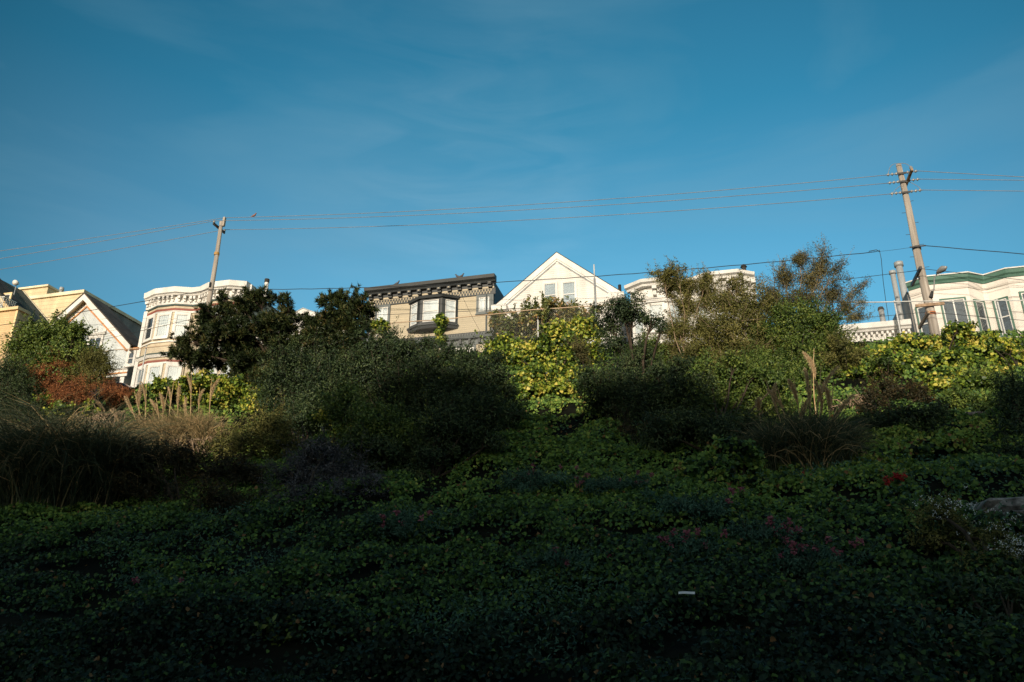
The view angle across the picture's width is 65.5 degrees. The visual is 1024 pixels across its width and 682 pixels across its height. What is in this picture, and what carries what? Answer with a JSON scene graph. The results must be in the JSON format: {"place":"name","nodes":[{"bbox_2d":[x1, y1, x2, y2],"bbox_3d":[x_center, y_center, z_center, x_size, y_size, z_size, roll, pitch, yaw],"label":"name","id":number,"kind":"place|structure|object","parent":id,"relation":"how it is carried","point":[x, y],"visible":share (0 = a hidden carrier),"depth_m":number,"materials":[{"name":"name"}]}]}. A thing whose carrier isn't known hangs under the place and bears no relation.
{"place":"outdoors","nodes":[
{"label":"outdoors","id":0,"kind":"place"},
{"bbox_2d":[53,398,130,425],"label":"pampas grass","id":1,"kind":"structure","parent":0,"point":[102,410],"depth_m":43.23,"materials":[{"name":"beige plant"}]},
{"bbox_2d":[0,337,1023,681],"bbox_3d":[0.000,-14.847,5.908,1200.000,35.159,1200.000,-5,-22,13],"label":"ground","id":2,"kind":"structure","parent":0,"point":[292,647],"depth_m":14.22,"materials":[{"name":"green plant"}]},
{"bbox_2d":[0,351,47,423],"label":"shrub","id":3,"kind":"object","parent":2,"relation":"on","point":[11,376],"visible":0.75,"depth_m":42.67,"materials":[{"name":"green plant"}]},
{"bbox_2d":[0,279,49,386],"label":"house","id":4,"kind":"structure","parent":2,"relation":"on","point":[17,304],"depth_m":63.26,"materials":[{"name":"concrete"}]},
{"bbox_2d":[25,341,82,420],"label":"dead shrub","id":5,"kind":"object","parent":2,"relation":"on","point":[42,373],"visible":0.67,"depth_m":44.34,"materials":[{"name":"brown plant"}]},
{"bbox_2d":[0,309,112,400],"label":"broadleaf tree","id":6,"kind":"object","parent":2,"relation":"on","point":[64,332],"visible":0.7,"depth_m":45.77,"materials":[{"name":"green plant"}]},
{"bbox_2d":[29,387,101,425],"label":"vine mound","id":7,"kind":"object","parent":2,"relation":"on","point":[70,405],"visible":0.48,"depth_m":41.94,"materials":[{"name":"green plant"}]},
{"bbox_2d":[34,371,99,418],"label":"dead shrub","id":8,"kind":"object","parent":2,"relation":"on","point":[78,388],"visible":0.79,"depth_m":42.15,"materials":[{"name":"brown plant"}]},
{"bbox_2d":[18,284,141,339],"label":"house","id":9,"kind":"structure","parent":2,"relation":"on","point":[47,299],"depth_m":77.09,"materials":[{"name":"yellow paint"}]},
{"bbox_2d":[27,292,138,397],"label":"house","id":10,"kind":"structure","parent":2,"relation":"on","point":[107,322],"depth_m":60.66,"materials":[{"name":"white"}]},
{"bbox_2d":[123,350,136,367],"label":"window","id":11,"kind":"structure","parent":10,"relation":"in","point":[133,352],"depth_m":59.13,"materials":[{"name":"white paint"}]},
{"bbox_2d":[60,338,124,406],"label":"shrub","id":12,"kind":"object","parent":2,"relation":"on","point":[91,368],"visible":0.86,"depth_m":44.47,"materials":[{"name":"green plant"}]},
{"bbox_2d":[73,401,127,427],"bbox_3d":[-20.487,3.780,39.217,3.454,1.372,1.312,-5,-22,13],"label":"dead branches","id":13,"kind":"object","parent":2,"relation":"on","point":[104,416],"visible":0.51,"depth_m":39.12,"materials":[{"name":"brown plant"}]},
{"bbox_2d":[0,375,209,515],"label":"pampas grass","id":14,"kind":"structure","parent":2,"relation":"on","point":[60,463],"depth_m":22.81,"materials":[{"name":"plant"}]},
{"bbox_2d":[99,376,135,412],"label":"dead shrub","id":15,"kind":"object","parent":2,"relation":"on","point":[118,395],"visible":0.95,"depth_m":43.74,"materials":[{"name":"brown plant"}]},
{"bbox_2d":[69,373,238,457],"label":"pampas grass","id":16,"kind":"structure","parent":2,"relation":"on","point":[201,427],"depth_m":38.52,"materials":[{"name":"plant"}]},
{"bbox_2d":[99,344,215,386],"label":"chain link fence","id":17,"kind":"object","parent":2,"relation":"on","point":[144,353],"visible":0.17,"depth_m":46.85,"materials":[{"name":"metal"}]},
{"bbox_2d":[115,564,210,596],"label":"valerian plant","id":18,"kind":"object","parent":2,"relation":"on","point":[176,579],"visible":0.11,"depth_m":14.27,"materials":[{"name":"green plant"}]},
{"bbox_2d":[97,426,268,514],"bbox_3d":[-9.354,4.042,23.299,6.589,3.830,3.611,-13,-25,29],"label":"shrub","id":19,"kind":"object","parent":2,"relation":"on","point":[187,465],"visible":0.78,"depth_m":23.17,"materials":[{"name":"green plant"}]},
{"bbox_2d":[131,278,278,387],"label":"house","id":20,"kind":"structure","parent":2,"relation":"on","point":[162,311],"depth_m":58.92,"materials":[{"name":"white paint"}]},
{"bbox_2d":[141,314,155,343],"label":"window","id":21,"kind":"structure","parent":20,"relation":"in","point":[147,337],"depth_m":59.42,"materials":[{"name":"white paint"}]},
{"bbox_2d":[145,363,163,383],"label":"window","id":22,"kind":"structure","parent":20,"relation":"in","point":[157,369],"depth_m":57.58,"materials":[{"name":"white paint"}]},
{"bbox_2d":[152,312,172,339],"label":"window","id":23,"kind":"structure","parent":20,"relation":"in","point":[163,331],"depth_m":58.89,"materials":[{"name":"white paint"}]},
{"bbox_2d":[164,363,182,379],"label":"window","id":24,"kind":"structure","parent":20,"relation":"in","point":[168,367],"depth_m":57.51,"materials":[{"name":"white paint"}]},
{"bbox_2d":[171,312,190,338],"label":"window","id":25,"kind":"structure","parent":20,"relation":"in","point":[183,316],"depth_m":58.90,"materials":[{"name":"white paint"}]},
{"bbox_2d":[140,368,272,413],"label":"vine mound","id":26,"kind":"object","parent":2,"relation":"on","point":[201,380],"visible":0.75,"depth_m":42.05,"materials":[{"name":"green plant"}]},
{"bbox_2d":[195,217,225,373],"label":"utility pole","id":27,"kind":"object","parent":2,"relation":"on","point":[216,258],"visible":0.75,"depth_m":49.58,"materials":[{"name":"brown wood"}]},
{"bbox_2d":[209,251,875,289],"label":"service cable","id":28,"kind":"object","parent":27,"relation":"attached to","point":[533,280],"visible":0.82,"depth_m":43.56,"materials":[{"name":"black rubber"}]},
{"bbox_2d":[225,194,887,229],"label":"overhead wire","id":29,"kind":"object","parent":27,"relation":"attached to","point":[566,217],"visible":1,"depth_m":44.73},
{"bbox_2d":[159,283,308,438],"bbox_3d":[-11.653,1.330,33.105,7.039,8.641,3.440,-5,-22,13],"label":"broadleaf tree","id":30,"kind":"object","parent":2,"relation":"on","point":[241,345],"visible":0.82,"depth_m":33.35,"materials":[{"name":"green broad leaf"},{"name":"twig bark"}]},
{"bbox_2d":[198,387,318,460],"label":"shrub","id":31,"kind":"object","parent":2,"relation":"on","point":[267,427],"visible":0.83,"depth_m":26.81,"materials":[{"name":"green plant"}]},
{"bbox_2d":[247,326,367,441],"bbox_3d":[-8.054,2.045,30.982,5.548,5.388,4.233,-5,-22,13],"label":"shrub","id":32,"kind":"object","parent":2,"relation":"on","point":[297,382],"visible":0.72,"depth_m":30.84,"materials":[{"name":"green plant"}]},
{"bbox_2d":[252,589,368,646],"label":"shrub","id":33,"kind":"object","parent":2,"relation":"on","point":[269,625],"visible":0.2,"depth_m":10.10,"materials":[{"name":"green plant"}]},
{"bbox_2d":[238,416,398,506],"bbox_3d":[-5.251,3.337,21.438,4.194,3.391,5.257,6,-23,-15],"label":"shrub","id":34,"kind":"object","parent":2,"relation":"on","point":[333,453],"visible":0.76,"depth_m":22.22,"materials":[{"name":"green plant"}]},
{"bbox_2d":[306,409,352,445],"bbox_3d":[-5.989,3.002,26.580,2.111,1.634,1.218,-5,-22,13],"label":"vine mound","id":35,"kind":"object","parent":2,"relation":"on","point":[310,417],"visible":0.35,"depth_m":26.60,"materials":[{"name":"green plant"}]},
{"bbox_2d":[284,281,380,428],"bbox_3d":[-7.471,0.940,32.476,4.110,7.563,2.774,-5,-22,13],"label":"broadleaf tree","id":36,"kind":"object","parent":2,"relation":"on","point":[348,314],"visible":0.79,"depth_m":32.78,"materials":[{"name":"green broad leaf"},{"name":"twig bark"}]},
{"bbox_2d":[298,367,437,467],"bbox_3d":[-4.564,2.474,25.634,4.794,3.812,3.277,-5,-22,13],"label":"shrub","id":37,"kind":"object","parent":2,"relation":"on","point":[377,420],"visible":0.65,"depth_m":25.08,"materials":[{"name":"green plant"}]},
{"bbox_2d":[367,317,390,335],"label":"climbing vine","id":38,"kind":"object","parent":2,"relation":"on","point":[381,322],"visible":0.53,"depth_m":43.34,"materials":[{"name":"green plant"}]},
{"bbox_2d":[328,315,433,429],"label":"shrub","id":39,"kind":"object","parent":2,"relation":"on","point":[384,351],"visible":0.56,"depth_m":30.17,"materials":[{"name":"green plant"}]},
{"bbox_2d":[357,501,440,545],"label":"shrub","id":40,"kind":"object","parent":2,"relation":"on","point":[399,524],"visible":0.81,"depth_m":15.51,"materials":[{"name":"green plant"}]},
{"bbox_2d":[364,273,503,352],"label":"house","id":41,"kind":"structure","parent":2,"relation":"on","point":[428,302],"depth_m":54.01,"materials":[{"name":"painted wood siding"},{"name":"glass"},{"name":"tar roofing"}]},
{"bbox_2d":[374,304,390,322],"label":"window","id":42,"kind":"structure","parent":41,"relation":"in","point":[382,311],"depth_m":55.27,"materials":[{"name":"white glass"}]},
{"bbox_2d":[409,301,418,327],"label":"window","id":43,"kind":"structure","parent":41,"relation":"in","point":[414,308],"depth_m":54.26,"materials":[{"name":"white glass"}]},
{"bbox_2d":[421,298,439,322],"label":"window","id":44,"kind":"structure","parent":41,"relation":"in","point":[430,307],"depth_m":53.72,"materials":[{"name":"white glass"}]},
{"bbox_2d":[444,298,456,322],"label":"window","id":45,"kind":"structure","parent":41,"relation":"in","point":[450,306],"depth_m":53.74,"materials":[{"name":"white glass"}]},
{"bbox_2d":[475,294,491,314],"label":"window","id":46,"kind":"structure","parent":41,"relation":"in","point":[480,299],"depth_m":53.57,"materials":[{"name":"white glass"}]},
{"bbox_2d":[431,312,449,345],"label":"climbing vine","id":47,"kind":"object","parent":2,"relation":"on","point":[441,322],"visible":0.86,"depth_m":42.41,"materials":[{"name":"green plant"}]},
{"bbox_2d":[382,372,529,481],"bbox_3d":[-1.701,2.919,25.121,4.645,4.111,3.003,1,-22,-1],"label":"shrub","id":48,"kind":"object","parent":2,"relation":"on","point":[449,426],"visible":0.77,"depth_m":24.84,"materials":[{"name":"green plant"}]},
{"bbox_2d":[381,331,531,431],"bbox_3d":[-2.075,1.785,29.189,5.364,5.359,3.681,4,-22,-10],"label":"shrub","id":49,"kind":"object","parent":2,"relation":"on","point":[452,376],"visible":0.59,"depth_m":28.73,"materials":[{"name":"green plant"}]},
{"bbox_2d":[368,300,648,348],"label":"chain link fence","id":50,"kind":"object","parent":2,"relation":"on","point":[537,324],"visible":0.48,"depth_m":41.98,"materials":[{"name":"metal"}]},
{"bbox_2d":[0,328,1023,681],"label":"ivy ground cover","id":51,"kind":"object","parent":2,"relation":"on","point":[214,600],"visible":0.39,"depth_m":12.06,"materials":[{"name":"green plant"}]},
{"bbox_2d":[6,386,1023,662],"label":"weed ground cover","id":52,"kind":"object","parent":2,"relation":"on","point":[972,462],"visible":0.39,"depth_m":14.33,"materials":[{"name":"green plant"}]},
{"bbox_2d":[474,309,607,383],"bbox_3d":[1.225,0.670,38.252,6.654,5.241,5.273,-5,-22,13],"label":"vine mound","id":53,"kind":"object","parent":2,"relation":"on","point":[548,348],"visible":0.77,"depth_m":38.48,"materials":[{"name":"green plant"}]},
{"bbox_2d":[494,460,589,494],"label":"valerian plant","id":54,"kind":"object","parent":2,"relation":"on","point":[537,481],"visible":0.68,"depth_m":20.38,"materials":[{"name":"green plant"}]},
{"bbox_2d":[485,290,601,348],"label":"shrub","id":55,"kind":"object","parent":2,"relation":"on","point":[549,302],"visible":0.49,"depth_m":42.34,"materials":[{"name":"green plant"}]},
{"bbox_2d":[509,370,580,399],"bbox_3d":[1.383,1.876,34.689,3.518,2.500,3.366,-5,-22,13],"label":"vine mound","id":56,"kind":"object","parent":2,"relation":"on","point":[533,389],"visible":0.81,"depth_m":33.44,"materials":[{"name":"green plant"}]},
{"bbox_2d":[491,252,633,343],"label":"house","id":57,"kind":"structure","parent":2,"relation":"on","point":[557,265],"depth_m":52.82,"materials":[{"name":"paint"}]},
{"bbox_2d":[542,281,557,304],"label":"window","id":58,"kind":"structure","parent":57,"relation":"in","point":[552,290],"depth_m":52.77,"materials":[{"name":"white glass"}]},
{"bbox_2d":[561,280,577,305],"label":"window","id":59,"kind":"structure","parent":57,"relation":"in","point":[565,287],"depth_m":52.40,"materials":[{"name":"white glass"}]},
{"bbox_2d":[506,537,619,585],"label":"valerian plant","id":60,"kind":"object","parent":2,"relation":"on","point":[561,562],"visible":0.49,"depth_m":13.02,"materials":[{"name":"green plant"}]},
{"bbox_2d":[560,327,607,366],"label":"shrub","id":61,"kind":"object","parent":2,"relation":"on","point":[581,356],"visible":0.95,"depth_m":37.34,"materials":[{"name":"green plant"}]},
{"bbox_2d":[571,464,663,495],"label":"valerian plant","id":62,"kind":"object","parent":2,"relation":"on","point":[602,483],"visible":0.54,"depth_m":19.49,"materials":[{"name":"green plant"}]},
{"bbox_2d":[580,380,659,444],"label":"shrub","id":63,"kind":"object","parent":2,"relation":"on","point":[625,426],"visible":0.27,"depth_m":26.21,"materials":[{"name":"green plant"}]},
{"bbox_2d":[584,288,671,385],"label":"shrub","id":64,"kind":"object","parent":2,"relation":"on","point":[627,312],"visible":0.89,"depth_m":30.64,"materials":[{"name":"green plant"}]},
{"bbox_2d":[567,349,723,426],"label":"shrub","id":65,"kind":"object","parent":2,"relation":"on","point":[661,393],"visible":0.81,"depth_m":27.83,"materials":[{"name":"green plant"}]},
{"bbox_2d":[636,327,674,366],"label":"shrub","id":66,"kind":"object","parent":2,"relation":"on","point":[658,350],"visible":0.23,"depth_m":36.88,"materials":[{"name":"green plant"}]},
{"bbox_2d":[644,254,728,362],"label":"shrub","id":67,"kind":"object","parent":2,"relation":"on","point":[682,326],"visible":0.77,"depth_m":37.39,"materials":[{"name":"green plant"}]},
{"bbox_2d":[624,265,755,346],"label":"house","id":68,"kind":"structure","parent":2,"relation":"on","point":[644,286],"depth_m":49.83,"materials":[{"name":"white paint"}]},
{"bbox_2d":[645,299,665,333],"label":"window","id":69,"kind":"structure","parent":68,"relation":"in","point":[654,303],"depth_m":49.78,"materials":[{"name":"white glass"}]},
{"bbox_2d":[652,527,729,562],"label":"valerian plant","id":70,"kind":"object","parent":2,"relation":"on","point":[691,543],"visible":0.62,"depth_m":13.05,"materials":[{"name":"green plant"}]},
{"bbox_2d":[641,474,752,525],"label":"valerian plant","id":71,"kind":"object","parent":2,"relation":"on","point":[691,505],"visible":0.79,"depth_m":14.95,"materials":[{"name":"green plant"}]},
{"bbox_2d":[629,397,768,456],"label":"shrub","id":72,"kind":"object","parent":2,"relation":"on","point":[687,425],"visible":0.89,"depth_m":23.37,"materials":[{"name":"green plant"}]},
{"bbox_2d":[638,335,803,445],"bbox_3d":[7.145,1.777,26.891,5.817,5.328,5.073,-5,-22,13],"label":"shrub","id":73,"kind":"object","parent":2,"relation":"on","point":[751,385],"visible":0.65,"depth_m":27.40,"materials":[{"name":"green plant"}]},
{"bbox_2d":[668,434,793,495],"bbox_3d":[4.946,3.104,18.673,2.580,2.068,2.764,0,-22,1],"label":"ivy mound","id":74,"kind":"object","parent":2,"relation":"on","point":[726,463],"visible":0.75,"depth_m":18.76,"materials":[{"name":"green plant"}]},
{"bbox_2d":[676,269,788,375],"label":"shrub","id":75,"kind":"object","parent":2,"relation":"on","point":[734,328],"visible":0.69,"depth_m":35.43,"materials":[{"name":"green plant"}]},
{"bbox_2d":[709,507,823,551],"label":"valerian plant","id":76,"kind":"object","parent":2,"relation":"on","point":[745,532],"visible":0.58,"depth_m":13.56,"materials":[{"name":"green plant"}]},
{"bbox_2d":[716,289,865,384],"bbox_3d":[11.912,0.052,34.098,5.195,5.236,4.416,9,-23,-21],"label":"shrub","id":77,"kind":"object","parent":2,"relation":"on","point":[811,323],"visible":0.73,"depth_m":33.81,"materials":[{"name":"green plant"}]},
{"bbox_2d":[751,233,877,341],"bbox_3d":[13.772,-1.934,36.754,5.397,5.599,3.566,1,-22,-3],"label":"airy tree","id":78,"kind":"object","parent":2,"relation":"on","point":[817,272],"visible":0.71,"depth_m":36.61,"materials":[{"name":"green plant"}]},
{"bbox_2d":[768,515,884,577],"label":"valerian plant","id":79,"kind":"object","parent":2,"relation":"on","point":[798,563],"visible":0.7,"depth_m":12.40,"materials":[{"name":"green plant"}]},
{"bbox_2d":[814,326,875,376],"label":"shrub","id":80,"kind":"object","parent":2,"relation":"on","point":[841,348],"visible":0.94,"depth_m":32.55,"materials":[{"name":"green plant"}]},
{"bbox_2d":[803,306,910,341],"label":"house","id":81,"kind":"structure","parent":2,"relation":"on","point":[884,324],"depth_m":46.38,"materials":[{"name":"white paint"}]},
{"bbox_2d":[864,342,897,383],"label":"shrub","id":82,"kind":"object","parent":2,"relation":"on","point":[883,362],"visible":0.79,"depth_m":31.50,"materials":[{"name":"green plant"}]},
{"bbox_2d":[833,331,936,380],"bbox_3d":[15.927,0.752,33.595,3.704,3.235,4.744,-16,-27,35],"label":"vine mound","id":83,"kind":"object","parent":2,"relation":"on","point":[902,345],"visible":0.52,"depth_m":32.54,"materials":[{"name":"green plant"}]},
{"bbox_2d":[846,357,936,421],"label":"shrub","id":84,"kind":"object","parent":2,"relation":"on","point":[887,388],"visible":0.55,"depth_m":27.59,"materials":[{"name":"green plant"}]},
{"bbox_2d":[879,472,912,492],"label":"red flower plant","id":85,"kind":"object","parent":2,"relation":"on","point":[895,476],"visible":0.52,"depth_m":16.51,"materials":[{"name":"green plant"}]},
{"bbox_2d":[856,389,961,437],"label":"shrub","id":86,"kind":"object","parent":2,"relation":"on","point":[932,413],"visible":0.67,"depth_m":23.18,"materials":[{"name":"green plant"}]},
{"bbox_2d":[885,163,944,334],"bbox_3d":[19.782,-4.343,39.063,1.308,10.209,2.286,9,-23,-21],"label":"utility pole","id":87,"kind":"object","parent":2,"relation":"on","point":[920,274],"visible":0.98,"depth_m":38.97,"materials":[{"name":"brown wood"}]},
{"bbox_2d":[221,183,886,220],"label":"overhead wire","id":88,"kind":"object","parent":87,"relation":"attached to","point":[562,207],"visible":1,"depth_m":44.46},
{"bbox_2d":[226,175,884,217],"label":"overhead wire","id":89,"kind":"object","parent":87,"relation":"attached to","point":[562,202],"visible":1,"depth_m":44.75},
{"bbox_2d":[299,270,916,316],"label":"service cable","id":90,"kind":"object","parent":87,"relation":"attached to","point":[594,303],"visible":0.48,"depth_m":42.70,"materials":[{"name":"black rubber"}]},
{"bbox_2d":[865,418,982,463],"bbox_3d":[10.321,2.774,20.089,2.726,1.240,1.635,-5,-22,13],"label":"ivy mound","id":91,"kind":"object","parent":2,"relation":"on","point":[944,444],"visible":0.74,"depth_m":19.64,"materials":[{"name":"green plant"}]},
{"bbox_2d":[830,299,1023,342],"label":"chain link fence","id":92,"kind":"object","parent":2,"relation":"on","point":[898,320],"visible":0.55,"depth_m":36.77,"materials":[{"name":"metal"}]},
{"bbox_2d":[906,319,994,369],"bbox_3d":[18.491,0.374,33.832,3.793,3.322,4.058,-5,-22,13],"label":"vine mound","id":93,"kind":"object","parent":2,"relation":"on","point":[957,340],"visible":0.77,"depth_m":34.02,"materials":[{"name":"green plant"}]},
{"bbox_2d":[913,363,992,396],"bbox_3d":[15.679,1.500,28.925,2.548,1.744,2.438,-5,-22,13],"label":"vine mound","id":94,"kind":"object","parent":2,"relation":"on","point":[934,382],"visible":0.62,"depth_m":28.40,"materials":[{"name":"green plant"}]},
{"bbox_2d":[889,261,1023,338],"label":"house","id":95,"kind":"structure","parent":2,"relation":"on","point":[959,286],"depth_m":45.59,"materials":[{"name":"beige paint"}]},
{"bbox_2d":[915,307,929,334],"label":"window","id":96,"kind":"structure","parent":95,"relation":"in","point":[920,309],"depth_m":46.04,"materials":[{"name":"grey glass"}]},
{"bbox_2d":[939,296,971,333],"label":"window","id":97,"kind":"structure","parent":95,"relation":"in","point":[944,307],"depth_m":45.33,"materials":[{"name":"grey glass"}]},
{"bbox_2d":[973,299,991,331],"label":"window","id":98,"kind":"structure","parent":95,"relation":"in","point":[984,317],"depth_m":45.15,"materials":[{"name":"grey glass"}]},
{"bbox_2d":[992,296,1015,336],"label":"window","id":99,"kind":"structure","parent":95,"relation":"in","point":[1002,304],"depth_m":44.88,"materials":[{"name":"grey glass"}]},
{"bbox_2d":[895,486,1023,577],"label":"flowering bush","id":100,"kind":"object","parent":2,"relation":"on","point":[947,517],"visible":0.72,"depth_m":12.90,"materials":[{"name":"green plant"}]},
{"bbox_2d":[931,355,1020,411],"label":"shrub","id":101,"kind":"object","parent":2,"relation":"on","point":[973,399],"visible":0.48,"depth_m":27.04,"materials":[{"name":"green plant"}]},
{"bbox_2d":[933,558,1023,681],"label":"shrub","id":102,"kind":"object","parent":2,"relation":"on","point":[1016,606],"visible":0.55,"depth_m":9.32,"materials":[{"name":"green plant"}]},
{"bbox_2d":[964,328,1023,375],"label":"vine mound","id":103,"kind":"object","parent":2,"relation":"on","point":[1012,350],"visible":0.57,"depth_m":33.18,"materials":[{"name":"green plant"}]},
{"bbox_2d":[968,361,1023,458],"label":"shrub","id":104,"kind":"object","parent":2,"relation":"on","point":[1013,390],"visible":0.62,"depth_m":22.29,"materials":[{"name":"green plant"}]},
{"bbox_2d":[970,497,1023,514],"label":"stone slab","id":105,"kind":"structure","parent":2,"relation":"on","point":[1017,503],"depth_m":14.52,"materials":[{"name":"grey stone"}]},
{"bbox_2d":[0,0,1023,326],"label":"sky","id":106,"kind":"structure","parent":0,"point":[117,117],"materials":[{"name":"blue"}]},
{"bbox_2d":[724,352,888,471],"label":"pampas grass","id":107,"kind":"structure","parent":0,"point":[809,440],"depth_m":20.76,"materials":[{"name":"plant"}]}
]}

